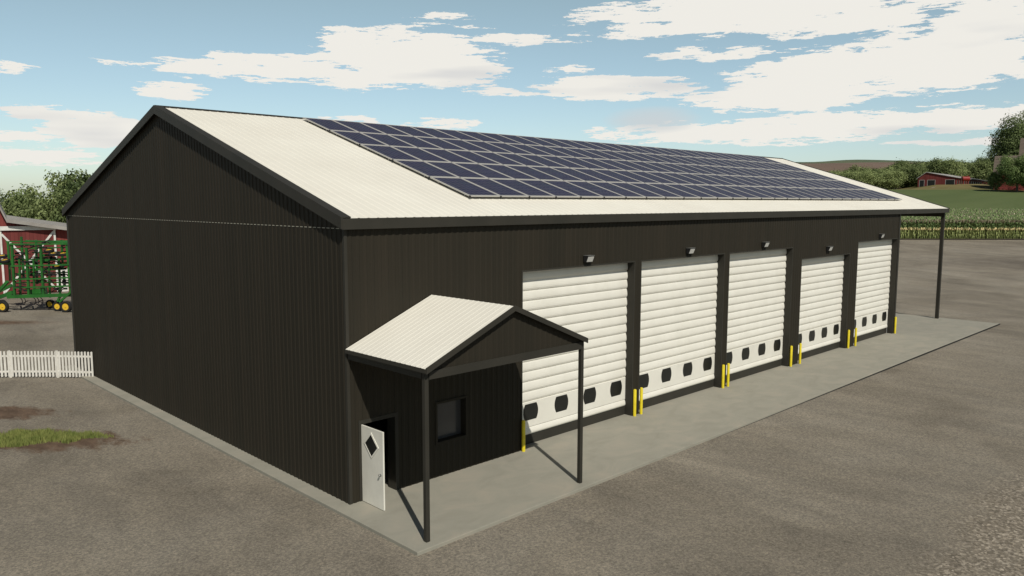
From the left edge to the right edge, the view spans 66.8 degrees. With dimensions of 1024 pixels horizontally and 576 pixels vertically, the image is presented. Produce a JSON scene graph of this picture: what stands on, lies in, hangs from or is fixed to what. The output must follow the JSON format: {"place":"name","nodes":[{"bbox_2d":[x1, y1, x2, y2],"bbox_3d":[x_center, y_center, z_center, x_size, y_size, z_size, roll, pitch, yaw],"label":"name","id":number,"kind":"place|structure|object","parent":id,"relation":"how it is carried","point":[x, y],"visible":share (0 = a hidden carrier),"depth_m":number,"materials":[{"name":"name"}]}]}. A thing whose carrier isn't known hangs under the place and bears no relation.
{"place":"outdoors","nodes":[
{"label":"outdoors","id":0,"kind":"place"},
{"bbox_2d":[0,204,68,294],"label":"red barn","id":1,"kind":"structure","parent":0,"point":[14,228],"depth_m":68.02,"materials":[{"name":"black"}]},
{"bbox_2d":[0,230,58,293],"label":"barn door","id":2,"kind":"structure","parent":1,"relation":"in","point":[9,235],"depth_m":67.86,"materials":[{"name":"wood"}]},
{"bbox_2d":[0,427,113,447],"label":"grass","id":3,"kind":"structure","parent":0,"point":[17,437],"depth_m":26.76,"materials":[{"name":"green plant"}]},
{"bbox_2d":[0,187,1023,575],"bbox_3d":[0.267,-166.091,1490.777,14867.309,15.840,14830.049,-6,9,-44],"label":"ground","id":4,"kind":"structure","parent":0,"point":[914,467],"depth_m":21.84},
{"bbox_2d":[0,200,28,215],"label":"tree","id":5,"kind":"object","parent":4,"relation":"on","point":[6,207],"visible":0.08,"depth_m":102.62,"materials":[{"name":"green plant"}]},
{"bbox_2d":[0,183,39,205],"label":"tree","id":6,"kind":"object","parent":4,"relation":"on","point":[13,194],"visible":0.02,"depth_m":110.08,"materials":[{"name":"green plant"}]},
{"bbox_2d":[6,186,49,218],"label":"tree","id":7,"kind":"object","parent":4,"relation":"on","point":[21,196],"visible":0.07,"depth_m":105.78,"materials":[{"name":"green plant"}]},
{"bbox_2d":[0,237,71,311],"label":"field cultivator","id":8,"kind":"object","parent":4,"relation":"on","point":[41,291],"visible":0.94,"depth_m":57.62,"materials":[{"name":"green paint"}]},
{"bbox_2d":[7,186,65,221],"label":"tree","id":9,"kind":"object","parent":4,"relation":"on","point":[39,211],"visible":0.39,"depth_m":101.35,"materials":[{"name":"green plant"}]},
{"bbox_2d":[0,350,93,377],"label":"picket fence","id":10,"kind":"object","parent":4,"relation":"on","point":[11,370],"visible":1,"depth_m":36.00,"materials":[{"name":"paint"}]},
{"bbox_2d":[41,168,89,210],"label":"tree","id":11,"kind":"object","parent":4,"relation":"on","point":[52,179],"visible":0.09,"depth_m":109.77,"materials":[{"name":"green plant"}]},
{"bbox_2d":[48,181,83,222],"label":"tree","id":12,"kind":"object","parent":4,"relation":"on","point":[62,196],"visible":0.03,"depth_m":100.79,"materials":[{"name":"green plant"}]},
{"bbox_2d":[46,168,92,218],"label":"tree","id":13,"kind":"object","parent":4,"relation":"on","point":[84,178],"visible":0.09,"depth_m":106.00,"materials":[{"name":"green plant"}]},
{"bbox_2d":[0,0,1023,198],"label":"sky","id":14,"kind":"structure","parent":0,"point":[792,80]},
{"bbox_2d":[64,313,999,555],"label":"pavement","id":15,"kind":"structure","parent":0,"point":[469,501],"depth_m":26.04,"materials":[{"name":"concrete"}]},
{"bbox_2d":[62,105,949,542],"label":"machine shed","id":16,"kind":"structure","parent":15,"relation":"on","point":[302,299],"depth_m":26.24,"materials":[{"name":"black metal"}]},
{"bbox_2d":[361,424,384,510],"bbox_3d":[-3.718,4.764,20.605,0.117,2.115,0.990,-6,9,-44],"label":"entry door","id":17,"kind":"structure","parent":16,"relation":"in","point":[373,467],"depth_m":20.58,"materials":[{"name":"paint"}]},
{"bbox_2d":[435,395,467,444],"bbox_3d":[-1.921,3.916,23.246,1.240,1.290,0.387,-6,9,-44],"label":"window","id":18,"kind":"structure","parent":16,"relation":"in","point":[451,415],"depth_m":23.36,"materials":[{"name":"black glass"}]},
{"bbox_2d":[522,263,627,444],"bbox_3d":[2.199,2.147,27.373,5.900,5.857,0.096,-6,9,-44],"label":"roll up door","id":19,"kind":"structure","parent":16,"relation":"in","point":[590,302],"depth_m":27.43,"materials":[{"name":"white paint"}]},
{"bbox_2d":[639,255,717,407],"bbox_3d":[6.747,1.659,31.814,5.950,5.857,0.096,-6,9,-44],"label":"roll up door","id":20,"kind":"structure","parent":16,"relation":"in","point":[679,296],"depth_m":31.78,"materials":[{"name":"white paint"}]},
{"bbox_2d":[726,249,786,382],"bbox_3d":[11.295,1.171,36.254,5.900,5.857,0.096,-6,9,-44],"label":"roll up door","id":21,"kind":"structure","parent":16,"relation":"in","point":[757,279],"depth_m":36.30,"materials":[{"name":"white paint"}]},
{"bbox_2d":[798,255,843,359],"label":"roll up door","id":22,"kind":"structure","parent":16,"relation":"in","point":[821,278],"depth_m":41.21,"materials":[{"name":"white paint"}]},
{"bbox_2d":[853,239,891,342],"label":"roll up door","id":23,"kind":"structure","parent":16,"relation":"in","point":[874,257],"depth_m":46.09,"materials":[{"name":"white paint"}]},
{"bbox_2d":[800,162,913,187],"bbox_3d":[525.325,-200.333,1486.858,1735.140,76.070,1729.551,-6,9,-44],"label":"hills","id":24,"kind":"structure","parent":0,"point":[829,167],"depth_m":1268.59,"materials":[{"name":"green plant"}]},
{"bbox_2d":[797,160,927,162],"bbox_3d":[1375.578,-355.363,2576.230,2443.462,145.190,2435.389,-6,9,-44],"label":"hills","id":25,"kind":"structure","parent":0,"point":[848,161],"depth_m":2367.70,"materials":[{"name":"brown soil"}]},
{"bbox_2d":[887,184,992,189],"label":"grass knoll","id":26,"kind":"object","parent":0,"point":[965,187],"depth_m":313.45,"materials":[{"name":"green plant"}]},
{"bbox_2d":[851,169,882,185],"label":"tree","id":27,"kind":"object","parent":26,"relation":"on","point":[863,176],"visible":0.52,"depth_m":343.67,"materials":[{"name":"green plant"}]},
{"bbox_2d":[877,168,907,188],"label":"tree","id":28,"kind":"object","parent":26,"relation":"on","point":[895,179],"visible":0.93,"depth_m":343.77,"materials":[{"name":"green plant"}]},
{"bbox_2d":[901,165,928,186],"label":"tree","id":29,"kind":"object","parent":26,"relation":"on","point":[919,171],"visible":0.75,"depth_m":346.20,"materials":[{"name":"green plant"}]},
{"bbox_2d":[916,172,987,186],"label":"long shed","id":30,"kind":"structure","parent":26,"relation":"on","point":[928,178],"depth_m":330.75,"materials":[{"name":"red"}]},
{"bbox_2d":[982,113,1023,169],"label":"tree","id":31,"kind":"object","parent":26,"relation":"on","point":[1009,145],"visible":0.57,"depth_m":329.63,"materials":[{"name":"green plant"}]},
{"bbox_2d":[891,190,1023,209],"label":"green field","id":32,"kind":"structure","parent":0,"point":[987,199],"depth_m":251.83,"materials":[{"name":"green plant"}]},
{"bbox_2d":[983,171,1004,190],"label":"bush","id":33,"kind":"object","parent":32,"relation":"on","point":[996,180],"visible":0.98,"depth_m":288.55,"materials":[{"name":"green plant"}]},
{"bbox_2d":[993,155,1023,190],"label":"barn","id":34,"kind":"structure","parent":32,"relation":"on","point":[1005,187],"depth_m":299.44,"materials":[{"name":"brown"}]},
{"bbox_2d":[994,153,1023,191],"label":"tree","id":35,"kind":"object","parent":32,"relation":"on","point":[1010,175],"visible":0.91,"depth_m":283.33,"materials":[{"name":"green plant"}]},
{"bbox_2d":[900,207,1023,237],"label":"corn field","id":36,"kind":"structure","parent":0,"point":[981,213],"depth_m":126.15,"materials":[{"name":"green plant"}]},
{"bbox_3d":[11.548,-4.730,38.799,37.990,0.480,1.376,-6,9,-44],"label":"mounting rail","id":37,"kind":"object","parent":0,"visible":0},
{"bbox_2d":[430,177,499,197],"bbox_3d":[-1.583,-3.376,25.986,1.388,0.066,2.190,-6,26,-44],"label":"solar panel","id":38,"kind":"object","parent":37,"relation":"attached to","point":[467,188],"visible":1,"depth_m":25.91,"materials":[{"name":"blue"}]},
{"bbox_2d":[462,178,528,197],"bbox_3d":[-0.612,-3.481,26.934,1.388,0.066,2.190,-6,26,-44],"label":"solar panel","id":39,"kind":"object","parent":37,"relation":"attached to","point":[501,190],"visible":1,"depth_m":26.90,"materials":[{"name":"blue"}]},
{"bbox_2d":[491,179,555,197],"bbox_3d":[0.358,-3.585,27.882,1.388,0.066,2.190,-6,26,-44],"label":"solar panel","id":40,"kind":"object","parent":37,"relation":"attached to","point":[523,188],"visible":1,"depth_m":27.86,"materials":[{"name":"blue"}]},
{"bbox_2d":[516,179,579,197],"bbox_3d":[1.329,-3.689,28.830,1.388,0.066,2.190,-6,26,-44],"label":"solar panel","id":41,"kind":"object","parent":37,"relation":"attached to","point":[558,192],"visible":1,"depth_m":28.77,"materials":[{"name":"blue"}]},
{"bbox_2d":[542,180,603,197],"bbox_3d":[2.300,-3.793,29.777,1.388,0.066,2.190,-6,26,-44],"label":"solar panel","id":42,"kind":"object","parent":37,"relation":"attached to","point":[575,189],"visible":1,"depth_m":29.73,"materials":[{"name":"blue"}]},
{"bbox_2d":[566,181,624,198],"bbox_3d":[3.271,-3.897,30.725,1.388,0.066,2.190,-6,26,-44],"label":"solar panel","id":43,"kind":"object","parent":37,"relation":"attached to","point":[598,190],"visible":1,"depth_m":30.69,"materials":[{"name":"blue"}]},
{"bbox_2d":[586,181,645,198],"bbox_3d":[4.241,-4.002,31.673,1.388,0.066,2.190,-6,26,-44],"label":"solar panel","id":44,"kind":"object","parent":37,"relation":"attached to","point":[618,190],"visible":1,"depth_m":31.64,"materials":[{"name":"blue"}]},
{"bbox_2d":[608,182,664,198],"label":"solar panel","id":45,"kind":"object","parent":37,"relation":"attached to","point":[638,190],"visible":1,"depth_m":32.61,"materials":[{"name":"blue"}]},
{"bbox_2d":[629,183,683,198],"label":"solar panel","id":46,"kind":"object","parent":37,"relation":"attached to","point":[658,191],"visible":1,"depth_m":33.54,"materials":[{"name":"blue"}]},
{"bbox_2d":[646,183,700,198],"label":"solar panel","id":47,"kind":"object","parent":37,"relation":"attached to","point":[681,193],"visible":1,"depth_m":34.52,"materials":[{"name":"blue"}]},
{"bbox_2d":[665,184,716,198],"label":"solar panel","id":48,"kind":"object","parent":37,"relation":"attached to","point":[692,191],"visible":0.99,"depth_m":35.41,"materials":[{"name":"blue"}]},
{"bbox_2d":[680,184,731,198],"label":"solar panel","id":49,"kind":"object","parent":37,"relation":"attached to","point":[708,191],"visible":1,"depth_m":36.39,"materials":[{"name":"blue"}]},
{"bbox_2d":[698,185,746,198],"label":"solar panel","id":50,"kind":"object","parent":37,"relation":"attached to","point":[725,192],"visible":1,"depth_m":37.30,"materials":[{"name":"blue"}]},
{"bbox_2d":[711,185,760,198],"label":"solar panel","id":51,"kind":"object","parent":37,"relation":"attached to","point":[740,193],"visible":1,"depth_m":38.28,"materials":[{"name":"blue"}]},
{"bbox_2d":[725,185,773,198],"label":"solar panel","id":52,"kind":"object","parent":37,"relation":"attached to","point":[754,193],"visible":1,"depth_m":39.22,"materials":[{"name":"blue"}]},
{"bbox_2d":[740,186,786,198],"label":"solar panel","id":53,"kind":"object","parent":37,"relation":"attached to","point":[774,196],"visible":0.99,"depth_m":40.19,"materials":[{"name":"blue"}]},
{"bbox_2d":[752,186,798,199],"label":"solar panel","id":54,"kind":"object","parent":37,"relation":"attached to","point":[787,196],"visible":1,"depth_m":41.15,"materials":[{"name":"blue"}]},
{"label":"mounting rail","id":55,"kind":"object","parent":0,"visible":0},
{"bbox_2d":[393,160,458,178],"bbox_3d":[-3.035,-4.186,27.384,1.388,0.066,2.190,-6,26,-44],"label":"solar panel","id":56,"kind":"object","parent":55,"relation":"attached to","point":[428,170],"visible":1,"depth_m":27.34,"materials":[{"name":"blue"}]},
{"bbox_2d":[424,161,485,177],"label":"solar panel","id":57,"kind":"object","parent":55,"relation":"attached to","point":[456,170],"visible":0.94,"depth_m":28.34,"materials":[{"name":"blue"}]},
{"bbox_2d":[452,162,513,178],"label":"solar panel","id":58,"kind":"object","parent":55,"relation":"attached to","point":[486,172],"visible":0.96,"depth_m":29.28,"materials":[{"name":"blue"}]},
{"bbox_2d":[480,164,538,179],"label":"solar panel","id":59,"kind":"object","parent":55,"relation":"attached to","point":[509,172],"visible":1,"depth_m":30.23,"materials":[{"name":"blue"}]},
{"bbox_2d":[505,165,562,180],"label":"solar panel","id":60,"kind":"object","parent":55,"relation":"attached to","point":[534,173],"visible":0.96,"depth_m":31.19,"materials":[{"name":"blue"}]},
{"bbox_2d":[528,166,583,180],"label":"solar panel","id":61,"kind":"object","parent":55,"relation":"attached to","point":[557,174],"visible":0.96,"depth_m":32.14,"materials":[{"name":"blue"}]},
{"bbox_2d":[550,167,605,181],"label":"solar panel","id":62,"kind":"object","parent":55,"relation":"attached to","point":[577,174],"visible":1,"depth_m":33.08,"materials":[{"name":"blue"}]},
{"bbox_2d":[571,168,625,182],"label":"solar panel","id":63,"kind":"object","parent":55,"relation":"attached to","point":[598,175],"visible":0.96,"depth_m":34.05,"materials":[{"name":"blue"}]},
{"bbox_2d":[592,169,642,182],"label":"solar panel","id":64,"kind":"object","parent":55,"relation":"attached to","point":[618,176],"visible":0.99,"depth_m":34.98,"materials":[{"name":"blue"}]},
{"bbox_2d":[611,170,661,183],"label":"solar panel","id":65,"kind":"object","parent":55,"relation":"attached to","point":[635,176],"visible":0.94,"depth_m":35.95,"materials":[{"name":"blue"}]},
{"bbox_2d":[629,171,676,183],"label":"solar panel","id":66,"kind":"object","parent":55,"relation":"attached to","point":[653,177],"visible":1,"depth_m":36.88,"materials":[{"name":"blue"}]},
{"bbox_2d":[644,171,693,184],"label":"solar panel","id":67,"kind":"object","parent":55,"relation":"attached to","point":[669,178],"visible":0.94,"depth_m":37.84,"materials":[{"name":"blue"}]},
{"bbox_2d":[661,172,708,184],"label":"solar panel","id":68,"kind":"object","parent":55,"relation":"attached to","point":[686,179],"visible":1,"depth_m":38.77,"materials":[{"name":"blue"}]},
{"bbox_2d":[677,173,721,184],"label":"solar panel","id":69,"kind":"object","parent":55,"relation":"attached to","point":[700,179],"visible":0.93,"depth_m":39.75,"materials":[{"name":"blue"}]},
{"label":"mounting rail","id":70,"kind":"object","parent":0,"visible":0},
{"bbox_2d":[360,144,421,160],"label":"solar panel","id":71,"kind":"object","parent":70,"relation":"attached to","point":[390,153],"visible":1,"depth_m":28.74,"materials":[{"name":"blue"}]},
{"bbox_2d":[391,146,449,161],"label":"solar panel","id":72,"kind":"object","parent":70,"relation":"on","point":[420,154],"visible":0.98,"depth_m":29.74,"materials":[{"name":"blue"}]},
{"bbox_2d":[420,148,477,163],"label":"solar panel","id":73,"kind":"object","parent":70,"relation":"on","point":[447,155],"visible":0.98,"depth_m":30.68,"materials":[{"name":"blue"}]},
{"bbox_2d":[445,149,501,164],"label":"solar panel","id":74,"kind":"object","parent":70,"relation":"on","point":[474,157],"visible":0.96,"depth_m":31.63,"materials":[{"name":"blue"}]},
{"bbox_2d":[471,151,525,165],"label":"solar panel","id":75,"kind":"object","parent":70,"relation":"on","point":[500,159],"visible":0.94,"depth_m":32.58,"materials":[{"name":"blue"}]},
{"bbox_2d":[493,152,547,166],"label":"solar panel","id":76,"kind":"object","parent":70,"relation":"on","point":[521,159],"visible":0.95,"depth_m":33.54,"materials":[{"name":"blue"}]},
{"bbox_2d":[517,154,568,167],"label":"solar panel","id":77,"kind":"object","parent":70,"relation":"on","point":[543,161],"visible":0.92,"depth_m":34.49,"materials":[{"name":"blue"}]},
{"bbox_2d":[537,155,588,168],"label":"solar panel","id":78,"kind":"object","parent":70,"relation":"on","point":[561,161],"visible":0.94,"depth_m":35.43,"materials":[{"name":"blue"}]},
{"bbox_2d":[557,156,607,169],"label":"solar panel","id":79,"kind":"object","parent":70,"relation":"on","point":[582,163],"visible":0.93,"depth_m":36.38,"materials":[{"name":"blue"}]},
{"bbox_2d":[576,157,625,170],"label":"solar panel","id":80,"kind":"object","parent":70,"relation":"on","point":[600,164],"visible":0.94,"depth_m":37.34,"materials":[{"name":"blue"}]},
{"bbox_2d":[596,159,640,170],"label":"solar panel","id":81,"kind":"object","parent":70,"relation":"on","point":[618,165],"visible":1,"depth_m":38.28,"materials":[{"name":"blue"}]},
{"bbox_2d":[613,160,657,171],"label":"solar panel","id":82,"kind":"object","parent":70,"relation":"on","point":[634,165],"visible":0.96,"depth_m":39.22,"materials":[{"name":"blue"}]},
{"bbox_2d":[629,161,673,172],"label":"solar panel","id":83,"kind":"object","parent":70,"relation":"on","point":[650,166],"visible":0.93,"depth_m":40.18,"materials":[{"name":"blue"}]},
{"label":"mounting rail","id":84,"kind":"object","parent":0,"visible":0},
{"bbox_2d":[330,130,388,145],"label":"solar panel","id":85,"kind":"object","parent":84,"relation":"attached to","point":[358,138],"visible":1,"depth_m":30.15,"materials":[{"name":"blue"}]},
{"bbox_2d":[360,132,416,147],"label":"solar panel","id":86,"kind":"object","parent":84,"relation":"attached to","point":[387,139],"visible":0.96,"depth_m":31.14,"materials":[{"name":"blue"}]},
{"bbox_2d":[388,134,441,148],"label":"solar panel","id":87,"kind":"object","parent":84,"relation":"attached to","point":[416,142],"visible":0.95,"depth_m":32.09,"materials":[{"name":"blue"}]},
{"bbox_2d":[414,136,467,150],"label":"solar panel","id":88,"kind":"object","parent":84,"relation":"attached to","point":[441,143],"visible":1,"depth_m":33.03,"materials":[{"name":"blue"}]},
{"bbox_2d":[439,138,490,151],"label":"solar panel","id":89,"kind":"object","parent":84,"relation":"attached to","point":[465,145],"visible":0.94,"depth_m":33.98,"materials":[{"name":"blue"}]},
{"bbox_2d":[463,140,513,153],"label":"solar panel","id":90,"kind":"object","parent":84,"relation":"attached to","point":[488,146],"visible":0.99,"depth_m":34.94,"materials":[{"name":"blue"}]},
{"bbox_2d":[486,142,534,154],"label":"solar panel","id":91,"kind":"object","parent":84,"relation":"attached to","point":[510,148],"visible":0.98,"depth_m":35.88,"materials":[{"name":"blue"}]},
{"bbox_2d":[506,143,553,155],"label":"solar panel","id":92,"kind":"object","parent":84,"relation":"attached to","point":[532,150],"visible":0.94,"depth_m":36.84,"materials":[{"name":"blue"}]},
{"bbox_2d":[527,145,572,156],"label":"solar panel","id":93,"kind":"object","parent":84,"relation":"attached to","point":[550,151],"visible":0.95,"depth_m":37.77,"materials":[{"name":"blue"}]},
{"bbox_2d":[545,146,589,157],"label":"solar panel","id":94,"kind":"object","parent":84,"relation":"attached to","point":[568,152],"visible":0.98,"depth_m":38.74,"materials":[{"name":"blue"}]},
{"bbox_2d":[563,147,609,159],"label":"solar panel","id":95,"kind":"object","parent":84,"relation":"attached to","point":[586,153],"visible":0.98,"depth_m":39.68,"materials":[{"name":"blue"}]},
{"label":"mounting rail","id":96,"kind":"object","parent":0,"visible":0},
{"bbox_2d":[303,117,357,131],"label":"solar panel","id":97,"kind":"object","parent":96,"relation":"attached to","point":[327,124],"visible":1,"depth_m":31.55,"materials":[{"name":"blue"}]},
{"bbox_2d":[333,120,384,133],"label":"solar panel","id":98,"kind":"object","parent":96,"relation":"attached to","point":[359,127],"visible":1,"depth_m":32.54,"materials":[{"name":"blue"}]},
{"bbox_2d":[360,122,411,135],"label":"solar panel","id":99,"kind":"object","parent":96,"relation":"attached to","point":[385,129],"visible":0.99,"depth_m":33.48,"materials":[{"name":"blue"}]},
{"bbox_2d":[385,124,436,137],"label":"solar panel","id":100,"kind":"object","parent":96,"relation":"attached to","point":[409,130],"visible":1,"depth_m":34.44,"materials":[{"name":"blue"}]},
{"bbox_2d":[410,126,460,139],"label":"solar panel","id":101,"kind":"object","parent":96,"relation":"attached to","point":[434,132],"visible":0.95,"depth_m":35.39,"materials":[{"name":"blue"}]},
{"bbox_2d":[433,128,480,140],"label":"solar panel","id":102,"kind":"object","parent":96,"relation":"attached to","point":[457,134],"visible":0.96,"depth_m":36.34,"materials":[{"name":"blue"}]},
{"bbox_2d":[456,130,502,142],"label":"solar panel","id":103,"kind":"object","parent":96,"relation":"attached to","point":[481,137],"visible":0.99,"depth_m":37.27,"materials":[{"name":"blue"}]},
{"bbox_2d":[477,132,521,143],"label":"solar panel","id":104,"kind":"object","parent":96,"relation":"attached to","point":[499,138],"visible":0.95,"depth_m":38.24,"materials":[{"name":"blue"}]},
{"bbox_2d":[498,134,542,145],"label":"solar panel","id":105,"kind":"object","parent":96,"relation":"attached to","point":[520,140],"visible":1,"depth_m":39.17,"materials":[{"name":"blue"}]},
{"bbox_2d":[515,135,559,146],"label":"solar panel","id":106,"kind":"object","parent":96,"relation":"attached to","point":[538,141],"visible":0.95,"depth_m":40.12,"materials":[{"name":"blue"}]},
{"bbox_3d":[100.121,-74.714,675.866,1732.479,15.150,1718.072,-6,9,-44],"label":"pasture","id":107,"kind":"structure","parent":0,"visible":0},
{"bbox_2d":[925,157,962,184],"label":"tree","id":108,"kind":"object","parent":107,"relation":"on","point":[936,166],"visible":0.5,"depth_m":365.56,"materials":[{"name":"green plant"}]},
{"bbox_2d":[942,159,971,177],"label":"tree","id":109,"kind":"object","parent":107,"relation":"on","point":[960,167],"visible":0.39,"depth_m":365.13,"materials":[{"name":"green plant"}]},
{"bbox_2d":[960,158,993,182],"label":"tree","id":110,"kind":"object","parent":107,"relation":"on","point":[981,168],"visible":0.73,"depth_m":369.80,"materials":[{"name":"green plant"}]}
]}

